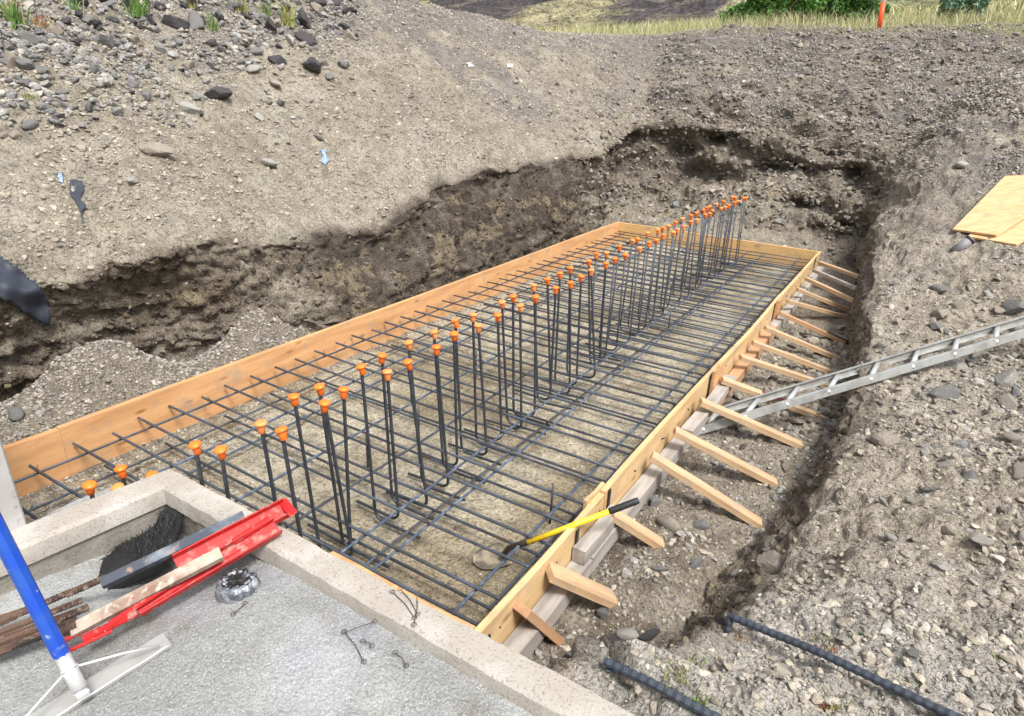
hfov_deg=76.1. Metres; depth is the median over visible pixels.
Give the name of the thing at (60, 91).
rock
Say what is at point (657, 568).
rock
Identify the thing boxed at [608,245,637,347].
dowel bar
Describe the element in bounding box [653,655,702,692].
weed
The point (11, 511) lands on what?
grey slab panel
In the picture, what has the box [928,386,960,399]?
rock
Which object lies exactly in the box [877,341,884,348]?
rock
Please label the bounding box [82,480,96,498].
dowel bar
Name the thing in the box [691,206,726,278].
dowel bar
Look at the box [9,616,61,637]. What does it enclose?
rusty rod
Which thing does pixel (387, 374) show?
dowel bar
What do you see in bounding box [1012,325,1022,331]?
rock
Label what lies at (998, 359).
rock
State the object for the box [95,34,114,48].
rock
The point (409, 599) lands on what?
tie wire
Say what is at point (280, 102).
rock
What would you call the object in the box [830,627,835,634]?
rock
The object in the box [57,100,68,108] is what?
rock
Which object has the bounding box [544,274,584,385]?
dowel bar
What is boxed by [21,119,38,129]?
rock
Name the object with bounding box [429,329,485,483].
dowel bar
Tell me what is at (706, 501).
rock
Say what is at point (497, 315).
dowel bar
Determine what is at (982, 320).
rock
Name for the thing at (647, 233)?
dowel bar
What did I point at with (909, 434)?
rock
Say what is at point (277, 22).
rock
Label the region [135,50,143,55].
rock
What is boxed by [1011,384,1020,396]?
rock
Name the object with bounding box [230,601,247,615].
tie wire
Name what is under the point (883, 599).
rock
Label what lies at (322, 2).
rock
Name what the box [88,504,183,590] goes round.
bristle mat
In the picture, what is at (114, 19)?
rock
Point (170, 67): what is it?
rock
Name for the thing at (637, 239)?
dowel bar
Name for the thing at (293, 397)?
dowel bar
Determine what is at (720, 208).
dowel bar
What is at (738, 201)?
dowel bar
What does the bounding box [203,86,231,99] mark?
rock
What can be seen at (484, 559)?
shovel
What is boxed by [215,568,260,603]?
tie wire coil
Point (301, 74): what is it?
rock
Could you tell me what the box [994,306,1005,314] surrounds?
rock
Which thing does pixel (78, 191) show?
plastic scrap
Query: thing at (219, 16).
rock
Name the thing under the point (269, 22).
rock
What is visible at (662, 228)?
dowel bar
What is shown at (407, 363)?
dowel bar
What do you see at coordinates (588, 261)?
dowel bar
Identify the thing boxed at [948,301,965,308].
rock
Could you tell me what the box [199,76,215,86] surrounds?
rock
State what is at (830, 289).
timber prop
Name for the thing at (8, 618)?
rusty rod
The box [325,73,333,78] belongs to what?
rock
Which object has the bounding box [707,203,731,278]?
dowel bar
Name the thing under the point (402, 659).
tie wire
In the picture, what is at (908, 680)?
weed
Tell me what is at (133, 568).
steel channel
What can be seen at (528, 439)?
rebar mat
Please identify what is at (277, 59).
rock
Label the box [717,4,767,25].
bush
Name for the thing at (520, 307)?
dowel bar
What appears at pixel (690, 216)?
dowel bar
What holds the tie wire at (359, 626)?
on the concrete vault
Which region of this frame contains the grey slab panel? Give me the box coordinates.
[0,439,26,530]
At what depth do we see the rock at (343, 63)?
6.99 m
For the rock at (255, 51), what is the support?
on the ground at (444, 550)
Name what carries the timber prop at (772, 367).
on the ground at (444, 550)
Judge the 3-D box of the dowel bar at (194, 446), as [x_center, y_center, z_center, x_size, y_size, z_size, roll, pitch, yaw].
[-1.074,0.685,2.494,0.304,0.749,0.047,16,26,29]
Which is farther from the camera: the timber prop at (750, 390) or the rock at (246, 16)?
the rock at (246, 16)
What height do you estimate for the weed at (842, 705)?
0.035 m
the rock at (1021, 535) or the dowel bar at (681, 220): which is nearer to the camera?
the rock at (1021, 535)
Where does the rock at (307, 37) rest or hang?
on the ground at (444, 550)
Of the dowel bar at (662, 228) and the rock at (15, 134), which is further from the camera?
the dowel bar at (662, 228)
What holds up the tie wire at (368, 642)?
on the concrete vault
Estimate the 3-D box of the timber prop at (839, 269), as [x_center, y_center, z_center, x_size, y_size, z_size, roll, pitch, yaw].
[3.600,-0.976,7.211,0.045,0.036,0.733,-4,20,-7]
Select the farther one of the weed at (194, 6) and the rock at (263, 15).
the rock at (263, 15)
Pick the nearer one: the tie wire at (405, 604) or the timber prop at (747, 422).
the tie wire at (405, 604)
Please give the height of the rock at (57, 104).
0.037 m
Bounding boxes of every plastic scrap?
[58,173,62,182]
[70,179,85,226]
[321,150,328,164]
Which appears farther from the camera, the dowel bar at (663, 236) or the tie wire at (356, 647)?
the dowel bar at (663, 236)
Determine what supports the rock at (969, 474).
on the ground at (444, 550)
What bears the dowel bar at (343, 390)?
on the rebar mat at (528, 439)
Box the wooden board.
[59,547,224,637]
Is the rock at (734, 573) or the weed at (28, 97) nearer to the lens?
the rock at (734, 573)
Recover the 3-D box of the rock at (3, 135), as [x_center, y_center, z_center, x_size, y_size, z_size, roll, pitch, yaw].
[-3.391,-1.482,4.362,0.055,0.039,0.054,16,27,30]
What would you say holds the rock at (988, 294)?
on the ground at (444, 550)
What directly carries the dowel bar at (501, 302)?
on the rebar mat at (528, 439)
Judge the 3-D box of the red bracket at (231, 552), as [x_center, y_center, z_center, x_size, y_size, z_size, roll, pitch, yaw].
[-0.994,0.669,1.963,0.062,0.126,0.639,22,30,39]
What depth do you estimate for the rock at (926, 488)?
2.92 m
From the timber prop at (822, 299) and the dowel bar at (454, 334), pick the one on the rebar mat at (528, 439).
the dowel bar at (454, 334)
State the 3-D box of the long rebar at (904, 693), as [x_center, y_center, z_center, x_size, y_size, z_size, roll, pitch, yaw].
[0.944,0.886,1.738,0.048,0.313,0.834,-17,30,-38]
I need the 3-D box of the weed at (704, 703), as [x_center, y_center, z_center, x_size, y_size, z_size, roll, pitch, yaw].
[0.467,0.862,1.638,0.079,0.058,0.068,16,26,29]
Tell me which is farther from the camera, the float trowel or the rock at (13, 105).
the rock at (13, 105)
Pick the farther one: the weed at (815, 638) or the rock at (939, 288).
the rock at (939, 288)
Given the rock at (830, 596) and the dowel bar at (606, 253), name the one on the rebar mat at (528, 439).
the dowel bar at (606, 253)
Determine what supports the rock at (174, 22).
on the ground at (444, 550)
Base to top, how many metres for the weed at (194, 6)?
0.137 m
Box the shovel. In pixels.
[473,497,639,569]
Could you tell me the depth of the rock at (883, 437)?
3.38 m
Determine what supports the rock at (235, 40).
on the ground at (444, 550)
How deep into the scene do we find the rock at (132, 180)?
4.61 m
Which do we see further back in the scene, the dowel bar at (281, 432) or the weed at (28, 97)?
the weed at (28, 97)
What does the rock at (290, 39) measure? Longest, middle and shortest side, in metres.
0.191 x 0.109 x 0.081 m
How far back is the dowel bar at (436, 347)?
3.30 m
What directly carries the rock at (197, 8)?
on the ground at (444, 550)
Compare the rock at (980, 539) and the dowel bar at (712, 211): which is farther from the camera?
the dowel bar at (712, 211)
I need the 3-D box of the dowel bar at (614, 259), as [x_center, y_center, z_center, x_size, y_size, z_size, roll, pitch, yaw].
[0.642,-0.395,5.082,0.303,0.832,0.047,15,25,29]
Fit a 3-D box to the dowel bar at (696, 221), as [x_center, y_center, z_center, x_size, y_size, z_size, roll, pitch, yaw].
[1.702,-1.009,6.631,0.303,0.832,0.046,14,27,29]
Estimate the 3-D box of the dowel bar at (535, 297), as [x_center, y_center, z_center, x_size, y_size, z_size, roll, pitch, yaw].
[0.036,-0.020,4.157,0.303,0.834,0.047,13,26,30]
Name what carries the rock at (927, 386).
on the ground at (444, 550)
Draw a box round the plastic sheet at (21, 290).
[0,257,49,324]
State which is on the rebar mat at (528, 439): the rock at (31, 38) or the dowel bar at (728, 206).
the dowel bar at (728, 206)
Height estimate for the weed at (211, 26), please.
0.206 m
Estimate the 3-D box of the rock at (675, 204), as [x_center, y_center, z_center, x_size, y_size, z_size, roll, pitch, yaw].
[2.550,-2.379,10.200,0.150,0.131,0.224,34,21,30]
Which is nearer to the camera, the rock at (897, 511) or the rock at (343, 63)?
the rock at (897, 511)
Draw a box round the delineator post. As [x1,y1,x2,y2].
[877,0,885,27]
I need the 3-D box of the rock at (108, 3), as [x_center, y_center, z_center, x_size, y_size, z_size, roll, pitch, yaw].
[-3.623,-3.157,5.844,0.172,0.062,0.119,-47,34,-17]
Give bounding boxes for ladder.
[699,316,1023,434]
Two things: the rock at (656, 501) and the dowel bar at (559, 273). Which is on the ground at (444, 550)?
the rock at (656, 501)
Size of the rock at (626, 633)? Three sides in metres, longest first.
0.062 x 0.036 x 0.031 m
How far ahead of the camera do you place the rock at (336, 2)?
7.73 m
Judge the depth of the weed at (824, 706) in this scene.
1.65 m
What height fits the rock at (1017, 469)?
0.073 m
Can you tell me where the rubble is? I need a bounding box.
[0,0,1023,655]
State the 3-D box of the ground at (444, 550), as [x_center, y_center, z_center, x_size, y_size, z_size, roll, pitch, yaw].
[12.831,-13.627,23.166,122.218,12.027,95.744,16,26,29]
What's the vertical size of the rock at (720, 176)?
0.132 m
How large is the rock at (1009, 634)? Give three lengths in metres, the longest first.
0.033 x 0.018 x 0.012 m
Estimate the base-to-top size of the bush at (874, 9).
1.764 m
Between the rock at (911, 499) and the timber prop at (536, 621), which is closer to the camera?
the timber prop at (536, 621)
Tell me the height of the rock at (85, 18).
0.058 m
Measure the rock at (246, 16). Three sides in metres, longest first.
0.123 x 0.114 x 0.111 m
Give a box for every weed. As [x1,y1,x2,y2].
[0,0,36,29]
[22,90,38,98]
[25,10,54,27]
[62,0,83,13]
[122,0,149,16]
[185,0,201,8]
[199,7,219,30]
[228,0,255,14]
[255,0,282,16]
[268,0,298,27]
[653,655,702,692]
[683,654,708,665]
[684,686,714,715]
[807,630,832,645]
[813,689,846,715]
[816,643,841,654]
[826,691,861,713]
[893,670,920,686]
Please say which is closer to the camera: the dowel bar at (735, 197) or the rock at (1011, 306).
the rock at (1011, 306)
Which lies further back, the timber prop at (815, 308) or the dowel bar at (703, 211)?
the dowel bar at (703, 211)
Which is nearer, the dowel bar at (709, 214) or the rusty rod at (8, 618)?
the rusty rod at (8, 618)
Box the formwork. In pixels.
[3,222,824,657]
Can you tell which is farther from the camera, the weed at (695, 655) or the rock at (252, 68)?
the rock at (252, 68)
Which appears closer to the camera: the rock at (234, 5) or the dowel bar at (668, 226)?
the dowel bar at (668, 226)
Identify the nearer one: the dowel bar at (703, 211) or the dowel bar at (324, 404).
the dowel bar at (324, 404)
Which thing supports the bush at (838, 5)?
on the ground at (444, 550)
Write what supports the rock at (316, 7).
on the ground at (444, 550)
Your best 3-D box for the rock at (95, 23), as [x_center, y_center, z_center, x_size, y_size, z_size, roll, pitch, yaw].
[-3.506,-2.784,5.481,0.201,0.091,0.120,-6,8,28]
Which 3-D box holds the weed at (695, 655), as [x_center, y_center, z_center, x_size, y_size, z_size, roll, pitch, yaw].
[0.507,0.843,1.835,0.083,0.042,0.062,16,26,29]
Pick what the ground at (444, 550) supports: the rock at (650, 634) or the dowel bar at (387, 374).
the rock at (650, 634)
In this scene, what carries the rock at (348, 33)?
on the ground at (444, 550)
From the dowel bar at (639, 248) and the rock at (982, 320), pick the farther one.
the dowel bar at (639, 248)
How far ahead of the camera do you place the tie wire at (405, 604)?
1.91 m
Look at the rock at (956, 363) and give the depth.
4.23 m
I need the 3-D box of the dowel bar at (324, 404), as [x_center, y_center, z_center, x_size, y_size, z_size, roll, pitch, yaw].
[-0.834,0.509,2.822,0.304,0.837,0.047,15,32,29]
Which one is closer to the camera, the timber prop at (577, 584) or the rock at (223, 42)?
the timber prop at (577, 584)
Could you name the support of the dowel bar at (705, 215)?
on the rebar mat at (528, 439)
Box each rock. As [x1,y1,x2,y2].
[0,132,7,137]
[3,51,18,67]
[8,103,16,107]
[8,406,24,420]
[9,130,20,139]
[15,30,42,43]
[15,58,34,69]
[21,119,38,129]
[33,66,48,73]
[45,25,64,35]
[51,102,60,106]
[54,88,68,94]
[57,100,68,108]
[59,72,65,78]
[62,17,71,24]
[69,0,88,6]
[72,39,80,45]
[74,10,82,16]
[80,15,92,21]
[82,82,95,92]
[87,19,102,27]
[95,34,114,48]
[102,0,115,6]
[109,16,119,22]
[122,0,128,6]
[122,96,131,101]
[124,18,137,23]
[126,176,138,183]
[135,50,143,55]
[139,142,175,155]
[144,13,156,25]
[152,91,159,97]
[154,1,166,10]
[154,45,165,53]
[161,14,189,29]
[167,64,174,70]
[174,102,203,113]
[177,60,195,68]
[179,2,187,8]
[186,122,194,128]
[188,10,204,29]
[194,4,204,10]
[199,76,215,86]
[202,113,209,120]
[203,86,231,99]
[205,39,216,46]
[208,59,214,68]
[214,11,223,19]
[217,39,229,46]
[226,0,243,9]
[231,37,239,43]
[235,65,244,70]
[239,29,250,36]
[241,11,252,19]
[246,64,259,72]
[248,47,263,54]
[252,12,267,19]
[254,112,264,120]
[261,158,277,166]
[264,17,276,30]
[268,55,286,64]
[269,77,281,86]
[273,18,281,27]
[276,98,284,105]
[279,3,290,10]
[285,34,294,44]
[290,0,301,4]
[293,31,315,44]
[295,7,310,28]
[298,73,305,76]
[303,57,321,72]
[309,0,326,6]
[310,2,322,13]
[314,134,324,140]
[317,13,327,18]
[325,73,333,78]
[332,0,341,5]
[337,60,348,68]
[338,22,349,29]
[341,6,352,14]
[344,29,355,40]
[596,607,610,617]
[616,628,638,639]
[622,549,633,560]
[639,628,659,640]
[651,495,661,506]
[651,565,668,571]
[657,515,680,532]
[672,201,679,207]
[690,557,703,568]
[693,518,710,529]
[702,498,710,504]
[717,173,725,180]
[730,569,739,577]
[734,433,747,438]
[756,550,782,574]
[762,547,769,551]
[801,618,808,629]
[825,593,838,602]
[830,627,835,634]
[868,430,900,445]
[871,690,877,695]
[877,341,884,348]
[877,400,883,405]
[879,496,888,506]
[881,596,886,602]
[884,532,896,540]
[887,578,897,582]
[888,350,900,355]
[893,508,903,514]
[904,431,916,438]
[907,496,914,502]
[907,648,918,657]
[910,537,925,542]
[921,353,932,358]
[922,485,935,492]
[923,383,934,388]
[928,284,947,292]
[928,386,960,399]
[929,321,942,329]
[932,309,949,317]
[933,505,946,508]
[937,460,953,466]
[941,525,956,535]
[945,358,968,369]
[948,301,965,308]
[950,235,974,250]
[955,161,968,167]
[962,469,976,480]
[965,690,972,696]
[971,352,977,356]
[971,533,993,546]
[977,318,987,322]
[983,290,993,298]
[989,442,1003,447]
[992,369,1017,386]
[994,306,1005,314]
[995,355,1002,361]
[996,395,1017,410]
[998,506,1006,513]
[1000,432,1022,441]
[1001,299,1023,314]
[1004,628,1014,637]
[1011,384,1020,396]
[1011,461,1023,479]
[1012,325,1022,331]
[1012,519,1021,524]
[1018,530,1023,540]
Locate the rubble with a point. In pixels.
(96, 68)
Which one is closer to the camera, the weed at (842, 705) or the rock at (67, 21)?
the weed at (842, 705)
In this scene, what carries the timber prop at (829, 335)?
on the ground at (444, 550)
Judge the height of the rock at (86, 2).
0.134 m
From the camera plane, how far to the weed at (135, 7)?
6.05 m
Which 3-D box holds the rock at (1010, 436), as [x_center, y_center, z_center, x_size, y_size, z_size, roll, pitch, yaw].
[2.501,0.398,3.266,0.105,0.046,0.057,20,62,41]
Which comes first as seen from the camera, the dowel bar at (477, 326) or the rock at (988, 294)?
the dowel bar at (477, 326)
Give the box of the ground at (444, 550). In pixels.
[0,0,1023,715]
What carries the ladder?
on the ground at (444, 550)
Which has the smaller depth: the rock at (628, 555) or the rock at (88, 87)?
the rock at (628, 555)
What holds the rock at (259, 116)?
on the ground at (444, 550)
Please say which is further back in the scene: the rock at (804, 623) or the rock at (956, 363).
the rock at (956, 363)
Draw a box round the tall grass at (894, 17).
[532,0,1023,34]
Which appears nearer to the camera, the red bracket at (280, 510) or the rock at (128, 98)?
the red bracket at (280, 510)
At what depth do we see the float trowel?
1.63 m
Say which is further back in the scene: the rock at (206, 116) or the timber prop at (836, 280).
the timber prop at (836, 280)
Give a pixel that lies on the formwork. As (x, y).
(583, 548)
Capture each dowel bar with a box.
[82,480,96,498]
[110,482,123,490]
[113,464,126,485]
[145,471,157,477]
[188,440,204,486]
[213,445,230,499]
[254,419,281,526]
[274,426,302,537]
[288,393,321,548]
[307,386,351,545]
[311,399,352,555]
[313,383,389,567]
[356,363,420,538]
[356,369,399,518]
[377,352,435,521]
[386,359,427,506]
[404,339,465,501]
[408,344,448,486]
[422,331,458,465]
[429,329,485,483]
[448,323,487,455]
[451,318,501,465]
[463,312,502,440]
[469,313,512,455]
[486,303,523,429]
[498,294,538,415]
[498,299,545,434]
[509,294,550,426]
[515,286,558,399]
[530,284,574,410]
[538,281,573,393]
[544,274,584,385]
[544,277,584,398]
[554,271,562,381]
[564,269,595,377]
[566,266,601,382]
[568,262,608,364]
[573,257,617,358]
[585,253,627,350]
[586,259,623,370]
[588,252,620,361]
[598,246,642,342]
[599,251,630,359]
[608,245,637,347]
[610,241,651,335]
[615,238,658,329]
[620,239,648,338]
[624,234,665,321]
[628,237,655,335]
[634,231,675,316]
[635,228,679,311]
[637,231,666,326]
[643,225,685,308]
[648,228,673,319]
[654,226,679,316]
[656,220,693,300]
[660,224,684,312]
[666,221,688,307]
[669,213,707,290]
[671,219,698,297]
[672,217,695,301]
[675,212,711,287]
[676,209,713,281]
[680,214,702,296]
[684,211,708,293]
[687,207,722,279]
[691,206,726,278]
[695,204,730,274]
[696,209,718,286]
[697,205,711,277]
[698,206,718,283]
[701,201,736,271]
[704,200,739,268]
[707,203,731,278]
[712,197,745,264]
[714,200,732,272]
[722,196,742,267]
[723,196,740,265]
[726,196,747,263]
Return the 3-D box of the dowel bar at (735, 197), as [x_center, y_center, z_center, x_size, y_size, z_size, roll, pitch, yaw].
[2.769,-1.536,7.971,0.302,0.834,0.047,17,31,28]
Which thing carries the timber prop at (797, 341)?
on the ground at (444, 550)
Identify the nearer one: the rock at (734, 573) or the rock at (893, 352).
the rock at (734, 573)
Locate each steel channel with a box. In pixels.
[0,609,76,654]
[65,511,244,596]
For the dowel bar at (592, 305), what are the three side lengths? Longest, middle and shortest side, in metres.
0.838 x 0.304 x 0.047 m
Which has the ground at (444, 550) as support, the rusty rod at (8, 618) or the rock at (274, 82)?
the rock at (274, 82)
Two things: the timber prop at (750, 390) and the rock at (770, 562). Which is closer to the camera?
the rock at (770, 562)
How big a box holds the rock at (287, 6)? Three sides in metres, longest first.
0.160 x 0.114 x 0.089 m
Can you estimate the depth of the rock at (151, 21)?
6.11 m
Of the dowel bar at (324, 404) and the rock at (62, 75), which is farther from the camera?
the rock at (62, 75)
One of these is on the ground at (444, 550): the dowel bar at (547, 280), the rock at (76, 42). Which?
the rock at (76, 42)
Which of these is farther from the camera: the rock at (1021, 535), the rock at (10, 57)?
the rock at (10, 57)
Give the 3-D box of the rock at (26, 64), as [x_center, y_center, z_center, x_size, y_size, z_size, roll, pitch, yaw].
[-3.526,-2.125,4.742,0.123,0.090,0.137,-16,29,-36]
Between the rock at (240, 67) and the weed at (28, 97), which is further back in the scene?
the rock at (240, 67)
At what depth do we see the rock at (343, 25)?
7.51 m
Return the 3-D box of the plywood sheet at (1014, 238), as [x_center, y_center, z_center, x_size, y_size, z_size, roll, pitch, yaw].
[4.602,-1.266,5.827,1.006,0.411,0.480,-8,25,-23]
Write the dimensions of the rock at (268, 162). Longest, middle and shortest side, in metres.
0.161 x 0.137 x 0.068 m
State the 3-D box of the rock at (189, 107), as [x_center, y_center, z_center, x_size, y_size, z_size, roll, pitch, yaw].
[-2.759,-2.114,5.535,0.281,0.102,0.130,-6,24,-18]
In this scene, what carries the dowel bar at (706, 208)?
on the rebar mat at (528, 439)
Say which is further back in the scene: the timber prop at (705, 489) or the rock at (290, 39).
the rock at (290, 39)
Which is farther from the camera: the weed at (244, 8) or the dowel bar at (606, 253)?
the weed at (244, 8)
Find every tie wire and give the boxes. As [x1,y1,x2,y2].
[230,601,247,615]
[341,619,376,634]
[341,629,366,663]
[360,638,374,647]
[390,590,416,619]
[392,650,408,667]
[398,587,419,615]
[411,591,419,625]
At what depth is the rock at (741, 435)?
4.11 m
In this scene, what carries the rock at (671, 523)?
on the ground at (444, 550)
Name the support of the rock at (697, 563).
on the ground at (444, 550)
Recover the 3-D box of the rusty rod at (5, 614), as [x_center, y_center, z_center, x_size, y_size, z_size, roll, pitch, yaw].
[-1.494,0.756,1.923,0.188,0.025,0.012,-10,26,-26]
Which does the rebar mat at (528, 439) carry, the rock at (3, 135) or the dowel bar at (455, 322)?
the dowel bar at (455, 322)
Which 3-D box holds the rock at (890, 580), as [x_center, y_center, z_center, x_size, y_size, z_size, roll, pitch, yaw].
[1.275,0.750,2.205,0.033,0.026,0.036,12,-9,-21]
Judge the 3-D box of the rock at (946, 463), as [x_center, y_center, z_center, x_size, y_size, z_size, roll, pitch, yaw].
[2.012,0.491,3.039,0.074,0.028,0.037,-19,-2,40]
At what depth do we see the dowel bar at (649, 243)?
5.53 m
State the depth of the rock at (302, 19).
7.08 m
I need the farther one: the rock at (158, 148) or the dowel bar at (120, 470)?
the rock at (158, 148)
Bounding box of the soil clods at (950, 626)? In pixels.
[0,0,1023,715]
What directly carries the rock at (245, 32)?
on the ground at (444, 550)
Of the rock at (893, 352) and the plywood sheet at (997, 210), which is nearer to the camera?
the rock at (893, 352)
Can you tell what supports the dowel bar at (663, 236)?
on the rebar mat at (528, 439)
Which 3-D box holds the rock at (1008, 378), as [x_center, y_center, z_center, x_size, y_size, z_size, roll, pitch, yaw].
[2.978,0.150,3.979,0.145,0.165,0.128,-30,21,-27]
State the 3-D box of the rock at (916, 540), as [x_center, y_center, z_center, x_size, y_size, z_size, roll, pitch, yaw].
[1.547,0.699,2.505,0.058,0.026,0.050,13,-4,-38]
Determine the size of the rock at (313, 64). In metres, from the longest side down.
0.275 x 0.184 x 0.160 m
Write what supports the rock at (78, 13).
on the ground at (444, 550)
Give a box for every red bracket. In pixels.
[64,498,296,641]
[69,517,281,651]
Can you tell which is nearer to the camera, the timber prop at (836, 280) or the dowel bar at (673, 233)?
the dowel bar at (673, 233)
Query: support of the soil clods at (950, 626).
on the ground at (444, 550)
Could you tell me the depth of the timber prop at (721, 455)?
3.66 m
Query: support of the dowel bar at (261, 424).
on the rebar mat at (528, 439)
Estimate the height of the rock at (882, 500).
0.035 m
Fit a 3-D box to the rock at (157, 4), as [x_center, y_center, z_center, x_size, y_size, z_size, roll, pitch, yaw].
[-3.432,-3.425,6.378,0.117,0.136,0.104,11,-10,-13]
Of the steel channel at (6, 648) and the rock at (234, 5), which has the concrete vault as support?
the steel channel at (6, 648)
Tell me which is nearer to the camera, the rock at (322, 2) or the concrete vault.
the concrete vault
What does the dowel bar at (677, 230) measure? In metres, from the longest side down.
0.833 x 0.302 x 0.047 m
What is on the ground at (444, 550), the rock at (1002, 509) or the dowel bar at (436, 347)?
the rock at (1002, 509)
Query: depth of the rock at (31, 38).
4.87 m
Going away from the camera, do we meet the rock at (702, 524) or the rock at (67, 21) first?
the rock at (702, 524)
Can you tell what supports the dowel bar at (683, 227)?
on the rebar mat at (528, 439)
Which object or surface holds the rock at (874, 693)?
on the ground at (444, 550)
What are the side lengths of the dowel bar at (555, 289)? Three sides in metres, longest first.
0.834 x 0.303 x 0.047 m
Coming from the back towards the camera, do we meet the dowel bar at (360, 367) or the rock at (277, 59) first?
the rock at (277, 59)
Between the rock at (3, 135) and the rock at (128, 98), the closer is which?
the rock at (3, 135)
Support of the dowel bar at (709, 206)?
on the rebar mat at (528, 439)
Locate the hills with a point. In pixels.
(538, 13)
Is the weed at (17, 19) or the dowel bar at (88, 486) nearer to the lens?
the dowel bar at (88, 486)
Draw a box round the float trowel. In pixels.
[0,512,171,715]
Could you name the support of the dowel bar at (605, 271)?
on the rebar mat at (528, 439)
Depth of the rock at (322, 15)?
7.38 m
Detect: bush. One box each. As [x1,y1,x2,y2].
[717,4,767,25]
[740,0,826,24]
[791,0,876,24]
[829,0,890,21]
[936,0,990,24]
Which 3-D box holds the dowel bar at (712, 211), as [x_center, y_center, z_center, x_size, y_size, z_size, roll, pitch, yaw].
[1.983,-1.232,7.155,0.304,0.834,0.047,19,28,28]
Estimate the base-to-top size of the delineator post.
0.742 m
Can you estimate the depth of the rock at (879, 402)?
3.84 m
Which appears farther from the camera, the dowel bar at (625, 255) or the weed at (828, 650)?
the dowel bar at (625, 255)
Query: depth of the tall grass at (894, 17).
13.70 m
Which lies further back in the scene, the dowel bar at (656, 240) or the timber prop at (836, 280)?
the timber prop at (836, 280)
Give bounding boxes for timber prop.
[512,599,563,645]
[545,561,617,607]
[612,511,664,547]
[649,451,761,527]
[673,426,777,485]
[698,397,802,447]
[720,376,824,419]
[738,354,829,386]
[751,339,831,372]
[763,325,840,359]
[779,311,848,344]
[785,299,847,318]
[796,287,849,311]
[804,277,853,302]
[812,269,856,289]
[818,261,858,278]
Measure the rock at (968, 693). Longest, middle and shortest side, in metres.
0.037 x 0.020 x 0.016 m
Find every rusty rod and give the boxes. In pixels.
[0,589,68,625]
[0,597,83,635]
[0,604,88,645]
[0,607,25,617]
[1,627,60,654]
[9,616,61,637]
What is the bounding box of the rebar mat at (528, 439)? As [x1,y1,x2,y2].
[14,231,809,626]
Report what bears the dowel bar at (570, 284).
on the rebar mat at (528, 439)
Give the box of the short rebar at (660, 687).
[603,657,722,715]
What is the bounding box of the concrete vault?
[0,469,634,715]
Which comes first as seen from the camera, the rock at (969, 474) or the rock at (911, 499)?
the rock at (911, 499)
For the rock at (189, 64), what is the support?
on the ground at (444, 550)
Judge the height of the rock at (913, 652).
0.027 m
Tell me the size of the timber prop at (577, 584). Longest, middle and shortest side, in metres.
0.359 x 0.089 x 0.036 m
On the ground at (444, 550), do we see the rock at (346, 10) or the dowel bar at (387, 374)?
the rock at (346, 10)
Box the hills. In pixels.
[419,0,1022,31]
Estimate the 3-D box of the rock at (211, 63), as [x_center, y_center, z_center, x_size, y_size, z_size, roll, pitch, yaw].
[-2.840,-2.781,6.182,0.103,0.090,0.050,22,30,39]
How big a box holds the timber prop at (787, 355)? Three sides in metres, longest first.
0.697 x 0.055 x 0.036 m
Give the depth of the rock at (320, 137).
6.28 m
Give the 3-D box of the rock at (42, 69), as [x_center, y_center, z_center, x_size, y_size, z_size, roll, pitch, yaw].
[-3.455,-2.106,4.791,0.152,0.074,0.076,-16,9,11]
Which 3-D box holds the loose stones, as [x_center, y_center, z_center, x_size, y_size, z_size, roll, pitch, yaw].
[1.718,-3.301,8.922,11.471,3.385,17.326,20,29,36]
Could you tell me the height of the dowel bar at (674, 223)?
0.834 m
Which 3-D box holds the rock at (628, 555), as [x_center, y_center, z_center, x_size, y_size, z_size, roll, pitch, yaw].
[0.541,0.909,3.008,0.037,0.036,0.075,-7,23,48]
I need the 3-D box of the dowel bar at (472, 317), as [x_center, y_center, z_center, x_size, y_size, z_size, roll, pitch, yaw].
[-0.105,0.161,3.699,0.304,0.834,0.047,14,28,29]
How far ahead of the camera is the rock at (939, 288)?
5.17 m
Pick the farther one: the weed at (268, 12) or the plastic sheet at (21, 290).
the weed at (268, 12)
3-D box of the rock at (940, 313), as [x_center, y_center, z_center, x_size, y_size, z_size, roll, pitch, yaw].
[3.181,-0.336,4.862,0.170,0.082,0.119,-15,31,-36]
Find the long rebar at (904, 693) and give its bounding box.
[724,613,964,715]
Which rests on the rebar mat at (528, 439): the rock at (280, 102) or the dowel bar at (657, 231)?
the dowel bar at (657, 231)
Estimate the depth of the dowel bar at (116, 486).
2.44 m
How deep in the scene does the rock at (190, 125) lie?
5.41 m
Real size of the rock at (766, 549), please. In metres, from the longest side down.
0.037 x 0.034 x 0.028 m
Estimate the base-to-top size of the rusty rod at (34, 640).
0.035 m
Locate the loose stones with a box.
[0,0,1023,715]
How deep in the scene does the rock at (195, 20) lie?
6.40 m
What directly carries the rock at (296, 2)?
on the ground at (444, 550)
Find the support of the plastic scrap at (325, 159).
on the ground at (444, 550)
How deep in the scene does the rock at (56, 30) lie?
5.04 m
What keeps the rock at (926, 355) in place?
on the ground at (444, 550)
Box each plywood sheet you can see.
[953,175,1023,236]
[969,219,1023,245]
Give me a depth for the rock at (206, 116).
5.59 m
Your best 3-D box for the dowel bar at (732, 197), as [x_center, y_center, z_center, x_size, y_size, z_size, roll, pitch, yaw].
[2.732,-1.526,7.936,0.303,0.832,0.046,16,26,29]
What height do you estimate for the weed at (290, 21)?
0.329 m
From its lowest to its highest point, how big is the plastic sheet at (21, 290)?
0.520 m

